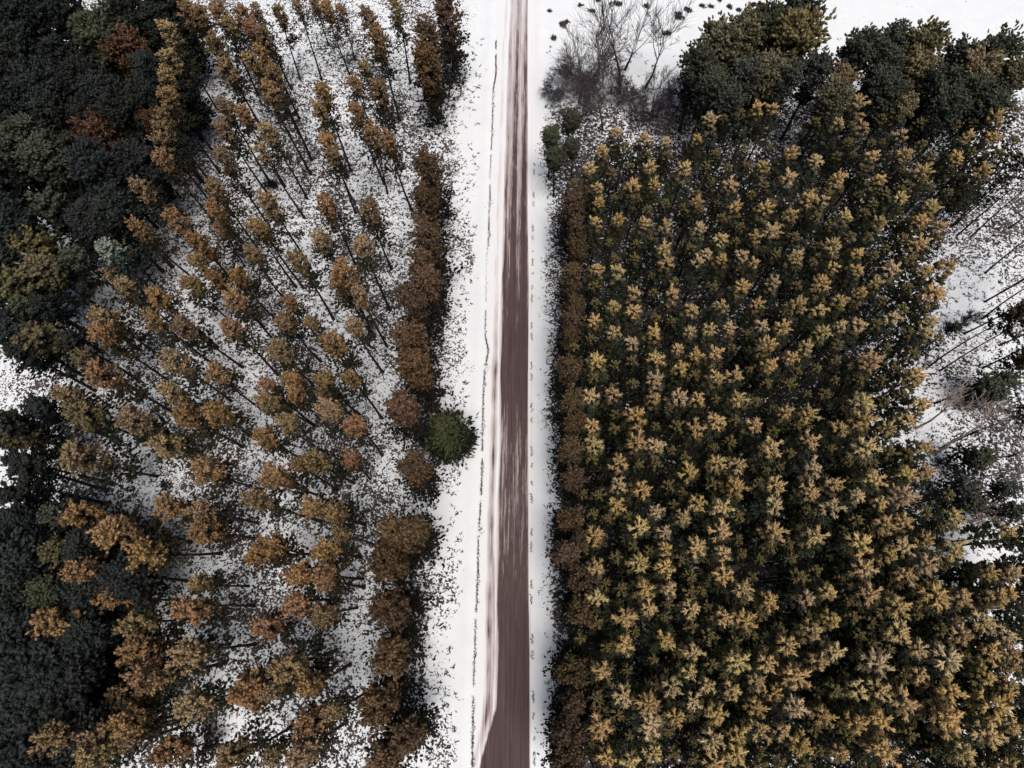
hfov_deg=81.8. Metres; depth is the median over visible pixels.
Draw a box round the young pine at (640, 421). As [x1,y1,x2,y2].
[606,405,650,452]
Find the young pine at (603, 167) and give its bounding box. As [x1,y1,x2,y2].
[587,144,610,198]
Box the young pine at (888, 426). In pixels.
[848,419,896,457]
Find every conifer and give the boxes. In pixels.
[0,0,87,54]
[0,19,41,70]
[0,57,20,89]
[0,76,30,117]
[0,109,67,193]
[0,109,79,203]
[0,119,70,204]
[0,157,65,230]
[0,190,79,275]
[0,245,69,319]
[0,263,87,333]
[0,308,44,338]
[0,319,88,380]
[0,404,61,453]
[0,408,91,469]
[0,447,106,497]
[0,480,62,507]
[0,487,90,539]
[0,524,61,585]
[0,562,45,619]
[0,600,65,665]
[0,605,114,687]
[0,613,136,712]
[0,636,134,710]
[0,650,129,722]
[0,702,57,767]
[1,230,62,254]
[2,340,97,391]
[3,52,74,117]
[4,222,89,283]
[4,319,99,388]
[5,294,104,353]
[6,651,131,745]
[8,449,115,492]
[10,127,86,208]
[13,524,71,576]
[14,472,108,504]
[15,252,111,314]
[16,709,128,767]
[20,392,105,432]
[21,84,82,135]
[22,573,68,609]
[23,185,104,261]
[23,392,118,439]
[28,291,121,351]
[29,0,112,73]
[34,32,124,85]
[34,694,124,766]
[35,491,88,534]
[36,526,70,573]
[47,651,136,708]
[48,50,125,108]
[51,606,160,668]
[53,126,95,196]
[54,326,138,380]
[55,576,156,618]
[56,243,133,301]
[58,132,164,229]
[59,395,146,449]
[59,512,135,566]
[62,190,154,268]
[64,92,94,120]
[65,103,129,154]
[66,0,133,84]
[66,342,145,394]
[71,66,129,127]
[80,181,174,268]
[83,193,164,272]
[91,73,185,181]
[91,551,189,611]
[94,22,153,85]
[94,236,159,296]
[95,0,171,59]
[108,135,200,227]
[122,70,195,169]
[124,44,218,146]
[136,0,218,83]
[136,104,202,182]
[139,0,216,75]
[535,124,563,177]
[538,144,568,196]
[556,107,586,139]
[561,135,584,182]
[668,39,718,131]
[677,10,744,117]
[678,65,729,147]
[693,71,749,160]
[717,55,767,143]
[718,1,765,88]
[733,47,791,143]
[744,53,807,135]
[747,0,790,61]
[750,0,784,56]
[759,3,836,117]
[779,45,837,139]
[784,0,825,51]
[793,60,863,146]
[793,74,856,166]
[816,22,889,89]
[840,39,910,134]
[840,69,913,151]
[846,59,896,131]
[854,17,914,86]
[862,88,919,160]
[871,44,941,133]
[883,59,968,150]
[889,78,973,169]
[898,15,952,62]
[904,32,986,125]
[918,71,1003,157]
[931,320,963,341]
[931,486,988,524]
[933,84,1016,168]
[934,468,983,508]
[936,183,981,221]
[940,443,1000,479]
[950,363,1013,412]
[953,36,1007,82]
[953,53,1023,136]
[959,382,1010,418]
[971,470,1019,504]
[973,497,1023,526]
[975,367,1023,405]
[983,19,1023,79]
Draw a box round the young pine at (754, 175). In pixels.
[734,159,769,219]
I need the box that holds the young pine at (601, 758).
[583,733,618,767]
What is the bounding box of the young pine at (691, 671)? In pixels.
[661,655,697,684]
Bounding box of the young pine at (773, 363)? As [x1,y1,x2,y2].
[743,357,779,395]
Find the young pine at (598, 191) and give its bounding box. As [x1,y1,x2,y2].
[584,181,604,241]
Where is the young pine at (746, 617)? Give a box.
[715,600,757,638]
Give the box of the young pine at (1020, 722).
[961,707,1023,743]
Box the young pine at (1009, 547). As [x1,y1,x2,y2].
[960,529,1023,552]
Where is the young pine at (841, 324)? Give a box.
[795,319,848,364]
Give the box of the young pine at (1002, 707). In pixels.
[931,674,1014,725]
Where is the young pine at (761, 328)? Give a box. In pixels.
[729,319,769,364]
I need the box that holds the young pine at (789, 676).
[758,654,812,693]
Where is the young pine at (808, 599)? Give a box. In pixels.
[761,583,815,614]
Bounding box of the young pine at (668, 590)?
[650,577,676,603]
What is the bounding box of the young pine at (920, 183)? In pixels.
[868,161,935,230]
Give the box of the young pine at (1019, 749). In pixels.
[1000,743,1023,767]
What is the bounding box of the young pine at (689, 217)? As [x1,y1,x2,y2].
[673,193,704,250]
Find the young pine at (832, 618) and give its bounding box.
[794,604,840,631]
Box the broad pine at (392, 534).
[376,505,445,574]
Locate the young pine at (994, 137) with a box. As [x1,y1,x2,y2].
[933,131,1004,199]
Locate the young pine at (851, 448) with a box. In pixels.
[809,435,882,477]
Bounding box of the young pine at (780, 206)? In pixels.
[757,167,799,225]
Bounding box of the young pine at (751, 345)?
[732,333,771,378]
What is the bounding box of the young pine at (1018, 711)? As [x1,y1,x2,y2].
[989,708,1023,730]
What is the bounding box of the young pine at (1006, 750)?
[960,732,1023,765]
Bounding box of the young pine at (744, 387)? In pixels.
[738,359,774,392]
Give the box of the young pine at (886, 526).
[838,511,900,544]
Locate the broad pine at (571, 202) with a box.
[549,189,586,252]
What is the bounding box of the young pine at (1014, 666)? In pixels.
[939,652,1021,673]
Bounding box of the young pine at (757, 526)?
[735,519,790,554]
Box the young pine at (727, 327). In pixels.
[701,320,737,364]
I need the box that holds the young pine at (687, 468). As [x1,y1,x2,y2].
[659,461,700,499]
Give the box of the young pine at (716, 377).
[692,368,726,409]
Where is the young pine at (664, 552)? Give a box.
[645,539,673,563]
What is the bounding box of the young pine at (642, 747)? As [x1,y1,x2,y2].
[627,723,661,765]
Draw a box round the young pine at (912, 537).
[881,528,935,553]
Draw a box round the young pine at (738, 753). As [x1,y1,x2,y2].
[704,727,749,767]
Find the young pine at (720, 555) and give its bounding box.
[699,540,733,569]
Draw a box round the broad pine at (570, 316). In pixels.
[550,304,585,355]
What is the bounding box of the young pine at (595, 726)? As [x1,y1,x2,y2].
[580,698,618,741]
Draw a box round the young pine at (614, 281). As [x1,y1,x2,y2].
[600,263,629,314]
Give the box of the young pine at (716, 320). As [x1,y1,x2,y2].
[697,298,729,342]
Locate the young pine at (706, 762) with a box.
[677,737,726,767]
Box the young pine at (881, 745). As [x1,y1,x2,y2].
[824,721,901,767]
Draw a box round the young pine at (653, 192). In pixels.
[635,176,660,238]
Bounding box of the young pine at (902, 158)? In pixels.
[860,147,915,207]
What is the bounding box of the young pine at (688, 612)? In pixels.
[664,594,702,622]
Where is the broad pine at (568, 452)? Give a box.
[546,434,589,478]
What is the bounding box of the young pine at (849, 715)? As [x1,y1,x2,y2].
[807,693,868,735]
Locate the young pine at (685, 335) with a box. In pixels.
[667,324,696,366]
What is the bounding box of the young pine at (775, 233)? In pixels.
[744,221,783,278]
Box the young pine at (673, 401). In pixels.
[652,387,688,427]
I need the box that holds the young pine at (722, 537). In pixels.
[682,515,732,546]
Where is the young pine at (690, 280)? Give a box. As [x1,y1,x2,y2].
[676,253,706,306]
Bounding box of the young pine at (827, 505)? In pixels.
[782,498,847,529]
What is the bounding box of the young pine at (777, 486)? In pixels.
[738,472,787,504]
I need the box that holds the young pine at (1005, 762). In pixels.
[962,745,1020,767]
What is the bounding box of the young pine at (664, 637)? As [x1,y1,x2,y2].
[638,617,676,653]
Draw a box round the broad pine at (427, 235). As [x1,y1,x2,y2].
[401,211,462,301]
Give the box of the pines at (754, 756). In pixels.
[562,106,1023,767]
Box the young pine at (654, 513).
[638,502,665,529]
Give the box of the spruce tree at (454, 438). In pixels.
[416,402,480,471]
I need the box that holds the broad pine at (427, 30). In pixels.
[412,13,458,103]
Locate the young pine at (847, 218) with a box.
[806,207,852,262]
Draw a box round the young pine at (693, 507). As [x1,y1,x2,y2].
[675,492,707,525]
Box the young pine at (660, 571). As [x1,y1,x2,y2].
[641,556,676,588]
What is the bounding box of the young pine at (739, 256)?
[711,249,749,300]
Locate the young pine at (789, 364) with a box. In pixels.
[769,350,800,385]
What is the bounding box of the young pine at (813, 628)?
[766,610,822,644]
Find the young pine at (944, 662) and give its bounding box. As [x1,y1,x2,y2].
[881,628,963,680]
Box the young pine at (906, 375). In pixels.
[864,366,929,405]
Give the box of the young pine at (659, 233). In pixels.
[642,217,673,276]
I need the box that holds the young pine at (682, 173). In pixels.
[661,159,692,219]
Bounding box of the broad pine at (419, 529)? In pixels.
[397,514,448,560]
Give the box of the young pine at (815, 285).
[781,273,830,317]
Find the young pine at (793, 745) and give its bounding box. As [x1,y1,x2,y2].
[759,712,813,758]
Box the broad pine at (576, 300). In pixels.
[554,290,587,335]
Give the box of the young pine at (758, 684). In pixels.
[733,665,766,693]
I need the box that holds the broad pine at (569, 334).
[550,323,581,364]
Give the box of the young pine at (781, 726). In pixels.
[748,710,792,742]
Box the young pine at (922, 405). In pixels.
[879,395,933,429]
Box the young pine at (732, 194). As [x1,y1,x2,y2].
[704,175,738,239]
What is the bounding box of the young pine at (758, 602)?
[731,586,778,616]
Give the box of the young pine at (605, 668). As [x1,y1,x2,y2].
[583,648,616,686]
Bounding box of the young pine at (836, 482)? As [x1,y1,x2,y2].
[797,473,845,503]
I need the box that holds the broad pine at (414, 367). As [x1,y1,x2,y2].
[392,347,453,416]
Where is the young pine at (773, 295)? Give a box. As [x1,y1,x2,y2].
[737,274,780,325]
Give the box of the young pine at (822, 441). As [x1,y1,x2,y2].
[796,419,848,451]
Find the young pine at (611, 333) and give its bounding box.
[594,325,621,363]
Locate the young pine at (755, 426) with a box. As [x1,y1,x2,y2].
[721,417,762,454]
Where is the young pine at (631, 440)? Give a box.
[609,428,647,466]
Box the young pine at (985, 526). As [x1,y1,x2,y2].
[945,520,1018,549]
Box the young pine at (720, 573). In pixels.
[695,560,734,594]
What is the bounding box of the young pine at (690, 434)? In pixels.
[673,416,707,452]
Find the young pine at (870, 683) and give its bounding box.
[824,668,893,703]
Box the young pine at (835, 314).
[797,294,850,340]
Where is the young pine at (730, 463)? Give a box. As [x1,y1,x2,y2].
[698,456,747,483]
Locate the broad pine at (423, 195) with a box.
[407,180,453,255]
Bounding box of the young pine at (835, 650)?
[795,632,847,666]
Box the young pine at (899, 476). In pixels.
[868,463,919,490]
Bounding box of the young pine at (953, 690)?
[886,666,969,710]
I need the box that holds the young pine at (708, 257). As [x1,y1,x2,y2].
[683,248,713,303]
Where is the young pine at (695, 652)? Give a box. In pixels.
[664,631,706,668]
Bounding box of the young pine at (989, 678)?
[936,661,996,688]
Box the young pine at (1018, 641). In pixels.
[984,623,1023,645]
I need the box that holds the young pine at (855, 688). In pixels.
[803,667,869,705]
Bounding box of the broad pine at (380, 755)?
[364,700,430,767]
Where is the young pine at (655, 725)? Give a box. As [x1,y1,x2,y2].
[624,693,666,742]
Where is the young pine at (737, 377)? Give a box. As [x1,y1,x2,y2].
[706,365,744,404]
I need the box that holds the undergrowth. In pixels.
[43,35,1023,767]
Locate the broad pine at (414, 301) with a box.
[390,272,448,345]
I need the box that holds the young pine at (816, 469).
[770,454,824,496]
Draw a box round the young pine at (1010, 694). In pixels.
[939,673,1020,702]
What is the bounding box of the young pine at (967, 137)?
[919,128,976,190]
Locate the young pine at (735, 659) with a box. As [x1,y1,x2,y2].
[704,637,751,676]
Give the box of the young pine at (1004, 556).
[993,552,1023,580]
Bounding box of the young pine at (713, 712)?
[680,683,728,729]
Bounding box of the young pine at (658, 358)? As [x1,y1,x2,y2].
[638,349,667,390]
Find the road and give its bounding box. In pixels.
[473,0,534,767]
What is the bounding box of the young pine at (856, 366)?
[816,349,885,404]
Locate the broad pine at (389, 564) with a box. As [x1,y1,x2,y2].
[366,541,435,595]
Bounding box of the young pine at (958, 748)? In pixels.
[901,729,976,765]
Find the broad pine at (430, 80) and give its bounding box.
[410,35,455,134]
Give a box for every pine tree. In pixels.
[25,601,144,643]
[27,708,110,756]
[47,383,113,417]
[55,432,158,496]
[56,493,151,537]
[57,551,166,598]
[70,722,188,767]
[71,703,177,767]
[81,356,172,411]
[85,321,166,380]
[85,505,192,554]
[86,303,159,358]
[89,580,178,619]
[97,682,178,716]
[98,263,157,321]
[100,693,184,745]
[107,713,195,762]
[111,598,214,641]
[112,236,155,284]
[113,274,169,322]
[113,400,191,452]
[113,626,214,669]
[118,642,218,703]
[124,214,189,274]
[125,528,223,583]
[126,175,183,226]
[139,306,211,362]
[143,658,224,697]
[144,129,207,198]
[144,284,218,347]
[144,430,210,471]
[146,716,223,767]
[149,117,211,191]
[150,491,232,530]
[151,146,213,222]
[152,102,209,179]
[154,18,218,110]
[154,47,216,133]
[155,63,212,152]
[155,85,221,173]
[155,347,232,402]
[156,379,214,412]
[160,203,223,270]
[164,628,256,687]
[165,589,255,633]
[167,400,244,448]
[168,314,243,368]
[172,668,236,728]
[176,0,237,93]
[177,274,226,317]
[181,489,259,530]
[183,228,247,296]
[183,512,256,553]
[184,568,249,599]
[185,251,254,320]
[188,451,263,502]
[189,0,242,91]
[198,399,265,445]
[202,359,267,413]
[203,197,267,272]
[204,0,258,95]
[204,27,257,122]
[204,175,257,247]
[205,267,264,327]
[208,213,249,267]
[211,116,268,193]
[211,144,270,226]
[213,93,269,181]
[213,717,292,767]
[214,53,272,142]
[219,317,278,375]
[220,11,267,99]
[221,283,272,337]
[225,266,273,318]
[225,656,299,723]
[231,3,270,77]
[233,104,286,187]
[238,48,290,135]
[239,486,321,524]
[240,12,287,104]
[240,242,296,314]
[243,214,297,288]
[243,541,310,579]
[247,608,301,648]
[249,1,292,90]
[250,41,298,134]
[250,140,305,218]
[250,217,304,289]
[251,517,311,566]
[252,22,300,118]
[252,387,316,429]
[252,420,297,461]
[254,119,308,199]
[254,189,311,269]
[255,677,302,703]
[256,77,312,175]
[256,376,316,427]
[257,460,323,501]
[260,59,312,160]
[260,728,303,767]
[263,337,313,384]
[265,631,339,695]
[271,2,300,80]
[271,309,322,362]
[273,411,330,455]
[277,292,330,353]
[277,369,318,406]
[277,587,340,622]
[280,553,339,598]
[283,719,348,767]
[284,247,334,320]
[285,381,336,434]
[287,456,338,491]
[288,692,350,739]
[290,0,322,80]
[293,657,351,698]
[297,446,355,488]
[298,489,347,531]
[300,314,345,365]
[302,586,358,631]
[307,227,350,295]
[308,0,329,46]
[309,364,360,414]
[309,533,361,568]
[310,98,348,178]
[311,558,363,602]
[313,79,352,172]
[313,384,353,415]
[313,396,364,442]
[313,566,365,605]
[314,190,356,264]
[315,0,350,75]
[316,128,356,214]
[317,328,366,386]
[320,684,363,727]
[321,495,367,527]
[323,146,365,225]
[325,522,374,553]
[327,274,371,337]
[328,255,375,332]
[335,3,355,60]
[338,445,375,483]
[339,367,382,418]
[339,412,383,456]
[344,314,383,373]
[346,72,375,142]
[346,98,384,184]
[348,282,387,347]
[350,234,391,311]
[356,3,394,76]
[356,56,383,127]
[358,117,390,193]
[358,195,396,270]
[365,21,400,121]
[367,76,401,165]
[376,127,412,211]
[385,0,412,84]
[928,299,1023,366]
[933,345,1023,403]
[938,315,1023,371]
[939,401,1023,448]
[950,144,1023,227]
[956,166,1023,235]
[963,296,1022,334]
[970,190,1023,237]
[981,340,1023,368]
[982,288,1023,318]
[983,276,1023,302]
[984,241,1023,273]
[998,334,1023,345]
[1007,217,1023,229]
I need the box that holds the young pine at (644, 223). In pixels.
[626,214,653,272]
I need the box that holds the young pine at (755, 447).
[743,438,775,466]
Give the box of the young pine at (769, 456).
[732,435,783,476]
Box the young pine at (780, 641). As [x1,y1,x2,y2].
[740,622,799,661]
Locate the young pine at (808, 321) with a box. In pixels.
[781,303,829,351]
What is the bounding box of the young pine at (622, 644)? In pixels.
[596,629,636,659]
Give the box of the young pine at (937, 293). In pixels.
[887,282,946,327]
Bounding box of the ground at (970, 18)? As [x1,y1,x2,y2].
[0,0,1023,767]
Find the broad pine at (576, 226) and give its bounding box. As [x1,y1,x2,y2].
[559,212,588,262]
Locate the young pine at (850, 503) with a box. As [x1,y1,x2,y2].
[812,486,864,513]
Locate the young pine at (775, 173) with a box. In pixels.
[766,144,800,190]
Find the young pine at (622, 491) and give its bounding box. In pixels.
[598,476,628,510]
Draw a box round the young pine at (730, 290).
[714,277,751,319]
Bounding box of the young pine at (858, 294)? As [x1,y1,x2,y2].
[828,286,867,322]
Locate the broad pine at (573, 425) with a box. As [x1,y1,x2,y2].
[553,412,590,448]
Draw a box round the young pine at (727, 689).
[701,673,742,701]
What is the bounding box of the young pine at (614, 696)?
[601,669,634,708]
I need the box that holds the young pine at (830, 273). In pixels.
[808,260,841,292]
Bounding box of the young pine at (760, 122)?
[742,101,779,171]
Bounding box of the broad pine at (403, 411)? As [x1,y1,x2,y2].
[380,386,436,451]
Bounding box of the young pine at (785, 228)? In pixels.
[764,207,799,249]
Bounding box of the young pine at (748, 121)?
[728,99,765,169]
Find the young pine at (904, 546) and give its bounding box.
[862,535,916,567]
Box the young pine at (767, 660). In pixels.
[738,641,778,675]
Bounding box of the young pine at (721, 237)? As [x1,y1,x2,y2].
[697,232,729,285]
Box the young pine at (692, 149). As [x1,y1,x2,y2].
[678,133,702,191]
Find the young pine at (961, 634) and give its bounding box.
[894,615,973,649]
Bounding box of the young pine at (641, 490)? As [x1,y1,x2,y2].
[620,477,652,510]
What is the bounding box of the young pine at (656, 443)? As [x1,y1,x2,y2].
[632,436,666,471]
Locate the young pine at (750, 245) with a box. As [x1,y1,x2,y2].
[725,228,763,288]
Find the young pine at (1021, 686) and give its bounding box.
[1002,682,1023,710]
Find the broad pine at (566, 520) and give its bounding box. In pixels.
[547,503,589,541]
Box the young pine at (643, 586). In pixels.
[615,572,655,608]
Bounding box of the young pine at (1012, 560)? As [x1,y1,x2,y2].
[987,556,1023,585]
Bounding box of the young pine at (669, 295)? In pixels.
[648,283,682,339]
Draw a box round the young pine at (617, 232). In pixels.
[602,212,626,266]
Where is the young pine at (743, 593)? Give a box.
[710,574,753,607]
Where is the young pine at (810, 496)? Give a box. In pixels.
[776,480,820,512]
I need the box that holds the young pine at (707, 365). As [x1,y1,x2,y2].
[688,343,724,387]
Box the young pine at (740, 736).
[707,716,748,752]
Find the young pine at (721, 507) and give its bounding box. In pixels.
[690,494,734,528]
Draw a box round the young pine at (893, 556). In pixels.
[853,543,900,576]
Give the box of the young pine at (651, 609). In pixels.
[631,593,658,621]
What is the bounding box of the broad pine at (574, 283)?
[554,261,586,312]
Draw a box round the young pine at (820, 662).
[781,647,829,678]
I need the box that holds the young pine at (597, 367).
[579,351,609,391]
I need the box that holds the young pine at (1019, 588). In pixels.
[1006,581,1023,605]
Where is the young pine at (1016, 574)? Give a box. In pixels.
[932,561,1023,587]
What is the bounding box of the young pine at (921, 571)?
[878,552,938,580]
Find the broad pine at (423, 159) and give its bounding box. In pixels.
[408,144,455,226]
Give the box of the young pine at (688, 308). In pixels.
[667,302,698,347]
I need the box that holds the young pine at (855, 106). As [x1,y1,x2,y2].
[806,93,870,176]
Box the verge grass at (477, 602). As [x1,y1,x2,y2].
[470,40,536,767]
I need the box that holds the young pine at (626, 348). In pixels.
[615,335,640,381]
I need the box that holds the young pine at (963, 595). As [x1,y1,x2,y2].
[925,580,974,616]
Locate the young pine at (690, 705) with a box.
[672,681,703,714]
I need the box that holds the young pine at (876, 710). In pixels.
[833,693,896,734]
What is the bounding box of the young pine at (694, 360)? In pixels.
[674,345,705,385]
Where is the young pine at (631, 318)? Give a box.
[617,303,643,355]
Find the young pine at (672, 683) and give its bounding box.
[640,662,684,700]
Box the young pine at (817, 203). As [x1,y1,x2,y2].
[783,194,830,249]
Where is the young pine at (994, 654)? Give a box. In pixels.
[918,631,1002,667]
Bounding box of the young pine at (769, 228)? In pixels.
[736,222,776,280]
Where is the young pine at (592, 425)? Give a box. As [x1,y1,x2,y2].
[577,417,602,445]
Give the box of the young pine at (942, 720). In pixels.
[875,678,964,741]
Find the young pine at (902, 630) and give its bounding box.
[847,610,911,645]
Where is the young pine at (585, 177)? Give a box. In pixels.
[578,161,599,229]
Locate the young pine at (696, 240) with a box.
[678,220,707,278]
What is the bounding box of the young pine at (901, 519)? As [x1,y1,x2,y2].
[866,511,917,537]
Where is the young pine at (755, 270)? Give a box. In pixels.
[725,255,761,304]
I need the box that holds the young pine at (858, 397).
[801,390,876,435]
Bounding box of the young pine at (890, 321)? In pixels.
[841,311,905,354]
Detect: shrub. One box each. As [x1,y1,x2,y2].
[159,480,170,490]
[261,178,278,189]
[559,20,567,28]
[609,0,622,6]
[675,11,683,19]
[684,6,692,12]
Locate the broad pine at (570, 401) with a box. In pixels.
[545,382,587,432]
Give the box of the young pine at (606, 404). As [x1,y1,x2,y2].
[593,384,624,424]
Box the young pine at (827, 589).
[801,576,837,607]
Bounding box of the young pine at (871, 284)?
[833,274,885,323]
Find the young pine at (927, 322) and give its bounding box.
[881,314,941,358]
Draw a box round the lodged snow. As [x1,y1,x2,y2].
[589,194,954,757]
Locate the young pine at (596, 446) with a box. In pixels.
[576,434,605,467]
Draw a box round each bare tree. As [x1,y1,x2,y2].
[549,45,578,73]
[551,0,643,102]
[553,35,618,130]
[575,0,630,88]
[582,0,639,93]
[605,0,664,70]
[641,0,695,80]
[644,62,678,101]
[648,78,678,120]
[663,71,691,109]
[915,373,990,429]
[934,398,1023,454]
[950,311,983,334]
[959,493,1011,531]
[960,308,994,324]
[979,445,1023,480]
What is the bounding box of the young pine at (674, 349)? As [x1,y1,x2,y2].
[664,343,683,369]
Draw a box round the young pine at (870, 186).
[835,174,887,232]
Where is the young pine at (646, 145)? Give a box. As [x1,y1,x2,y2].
[628,130,652,192]
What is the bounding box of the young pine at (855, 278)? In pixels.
[825,264,864,299]
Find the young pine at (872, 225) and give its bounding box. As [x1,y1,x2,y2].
[838,214,887,264]
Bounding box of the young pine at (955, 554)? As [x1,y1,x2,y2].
[897,528,968,576]
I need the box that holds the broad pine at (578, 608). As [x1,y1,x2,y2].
[551,591,600,636]
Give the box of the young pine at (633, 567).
[615,548,650,579]
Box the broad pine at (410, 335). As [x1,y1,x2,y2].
[384,317,443,391]
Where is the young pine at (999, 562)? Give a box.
[942,558,1023,583]
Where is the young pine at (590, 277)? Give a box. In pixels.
[581,263,605,311]
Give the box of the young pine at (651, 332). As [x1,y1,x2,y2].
[633,322,663,369]
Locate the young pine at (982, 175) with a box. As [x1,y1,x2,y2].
[934,160,995,216]
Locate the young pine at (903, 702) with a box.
[857,676,922,721]
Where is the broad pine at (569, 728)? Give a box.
[541,685,592,752]
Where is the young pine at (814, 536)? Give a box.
[770,521,831,561]
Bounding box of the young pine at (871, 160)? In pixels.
[825,149,880,217]
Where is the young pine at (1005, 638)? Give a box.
[970,618,1022,647]
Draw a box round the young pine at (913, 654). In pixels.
[867,633,929,662]
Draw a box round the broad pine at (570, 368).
[544,353,586,401]
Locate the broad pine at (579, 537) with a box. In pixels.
[562,527,593,552]
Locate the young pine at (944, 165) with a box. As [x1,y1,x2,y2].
[905,149,964,212]
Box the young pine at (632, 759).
[607,730,641,767]
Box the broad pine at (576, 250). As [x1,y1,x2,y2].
[560,233,590,280]
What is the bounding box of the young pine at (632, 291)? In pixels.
[617,285,643,338]
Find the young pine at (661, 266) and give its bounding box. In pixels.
[646,253,677,305]
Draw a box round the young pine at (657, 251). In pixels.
[644,238,671,296]
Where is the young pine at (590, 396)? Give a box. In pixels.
[575,387,599,419]
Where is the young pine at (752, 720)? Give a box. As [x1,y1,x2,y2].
[722,703,772,745]
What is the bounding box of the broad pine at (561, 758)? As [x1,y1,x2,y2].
[537,725,587,767]
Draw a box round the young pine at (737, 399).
[711,389,751,423]
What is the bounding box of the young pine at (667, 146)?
[651,136,672,179]
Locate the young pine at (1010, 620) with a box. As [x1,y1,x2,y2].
[952,614,1023,638]
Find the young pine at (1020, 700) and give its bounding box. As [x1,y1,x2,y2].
[1006,683,1023,708]
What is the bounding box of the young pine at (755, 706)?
[718,687,770,721]
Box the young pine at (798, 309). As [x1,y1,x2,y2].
[758,294,809,347]
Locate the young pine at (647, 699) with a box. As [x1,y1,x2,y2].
[619,672,662,718]
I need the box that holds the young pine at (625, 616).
[598,594,639,636]
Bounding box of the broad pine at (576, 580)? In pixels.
[551,558,600,599]
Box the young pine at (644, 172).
[633,159,658,222]
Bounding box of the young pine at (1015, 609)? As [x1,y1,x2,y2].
[992,591,1023,618]
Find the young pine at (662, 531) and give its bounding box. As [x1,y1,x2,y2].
[644,524,673,547]
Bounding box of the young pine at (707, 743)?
[675,708,725,757]
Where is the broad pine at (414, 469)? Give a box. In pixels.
[394,446,448,507]
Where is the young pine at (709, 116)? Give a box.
[688,110,720,164]
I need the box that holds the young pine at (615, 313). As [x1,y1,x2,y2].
[600,300,622,347]
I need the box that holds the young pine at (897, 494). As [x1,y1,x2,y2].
[834,483,922,521]
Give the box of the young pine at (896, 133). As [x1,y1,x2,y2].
[857,128,908,186]
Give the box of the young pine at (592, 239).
[582,215,603,267]
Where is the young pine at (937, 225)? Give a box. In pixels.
[902,220,949,261]
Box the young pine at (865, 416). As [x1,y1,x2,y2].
[817,406,879,456]
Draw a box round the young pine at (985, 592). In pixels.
[940,582,1010,614]
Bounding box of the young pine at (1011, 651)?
[958,638,1023,665]
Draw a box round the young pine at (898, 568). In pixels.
[863,560,918,589]
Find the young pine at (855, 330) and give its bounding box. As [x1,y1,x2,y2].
[813,317,868,358]
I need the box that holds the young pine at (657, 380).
[635,368,665,403]
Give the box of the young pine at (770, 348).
[738,334,778,382]
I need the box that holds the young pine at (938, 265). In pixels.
[887,258,958,310]
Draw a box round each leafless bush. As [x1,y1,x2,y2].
[537,69,560,97]
[547,82,569,106]
[551,63,584,88]
[560,54,591,92]
[568,64,600,90]
[578,88,602,116]
[579,75,608,109]
[583,56,626,85]
[598,54,631,107]
[606,76,645,111]
[611,74,641,106]
[622,88,650,119]
[630,102,662,126]
[631,82,657,103]
[640,100,679,137]
[653,94,693,128]
[657,80,686,102]
[678,99,702,121]
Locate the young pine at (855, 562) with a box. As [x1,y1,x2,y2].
[811,555,879,590]
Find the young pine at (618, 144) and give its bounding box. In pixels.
[603,127,623,189]
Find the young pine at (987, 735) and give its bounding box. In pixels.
[925,705,1012,750]
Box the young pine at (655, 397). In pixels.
[633,390,660,423]
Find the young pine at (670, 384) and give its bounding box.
[660,360,689,401]
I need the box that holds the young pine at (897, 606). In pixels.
[843,582,912,626]
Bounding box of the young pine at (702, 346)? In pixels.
[687,322,717,356]
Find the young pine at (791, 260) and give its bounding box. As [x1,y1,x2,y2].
[769,247,804,299]
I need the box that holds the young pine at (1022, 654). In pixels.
[1017,648,1023,670]
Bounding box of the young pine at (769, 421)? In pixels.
[751,403,794,438]
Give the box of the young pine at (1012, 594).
[956,581,1020,607]
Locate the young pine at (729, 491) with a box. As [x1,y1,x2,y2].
[697,475,749,514]
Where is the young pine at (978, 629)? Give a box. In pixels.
[921,605,1002,643]
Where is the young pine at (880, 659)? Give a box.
[830,637,895,684]
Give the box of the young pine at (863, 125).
[822,118,868,186]
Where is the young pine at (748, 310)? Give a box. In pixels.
[724,296,765,347]
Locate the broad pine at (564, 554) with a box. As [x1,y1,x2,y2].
[545,532,589,577]
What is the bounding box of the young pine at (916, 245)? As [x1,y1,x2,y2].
[877,233,931,279]
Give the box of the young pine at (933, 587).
[877,579,951,621]
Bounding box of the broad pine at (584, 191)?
[563,182,592,238]
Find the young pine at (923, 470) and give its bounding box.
[881,462,937,493]
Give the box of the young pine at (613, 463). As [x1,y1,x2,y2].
[595,452,629,489]
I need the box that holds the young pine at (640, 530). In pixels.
[615,511,651,546]
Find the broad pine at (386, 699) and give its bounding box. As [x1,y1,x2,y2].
[356,666,427,732]
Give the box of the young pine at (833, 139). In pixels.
[799,117,844,183]
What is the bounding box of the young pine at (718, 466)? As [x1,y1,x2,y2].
[688,453,727,483]
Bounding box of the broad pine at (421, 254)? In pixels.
[406,246,453,316]
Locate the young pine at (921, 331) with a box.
[866,325,935,372]
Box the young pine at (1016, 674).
[986,648,1023,676]
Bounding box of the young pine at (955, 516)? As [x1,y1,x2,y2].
[900,506,965,536]
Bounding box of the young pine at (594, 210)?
[587,195,606,253]
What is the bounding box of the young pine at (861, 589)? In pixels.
[820,576,883,613]
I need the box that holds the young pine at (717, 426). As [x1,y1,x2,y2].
[692,410,726,446]
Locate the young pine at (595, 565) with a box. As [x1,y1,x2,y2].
[578,553,609,583]
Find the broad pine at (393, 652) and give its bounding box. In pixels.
[363,621,435,687]
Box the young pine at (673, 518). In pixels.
[657,507,690,538]
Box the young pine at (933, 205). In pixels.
[876,198,944,262]
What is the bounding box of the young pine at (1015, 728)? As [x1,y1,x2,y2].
[964,706,1021,735]
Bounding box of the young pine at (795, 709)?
[758,685,811,720]
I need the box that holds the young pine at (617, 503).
[595,495,626,525]

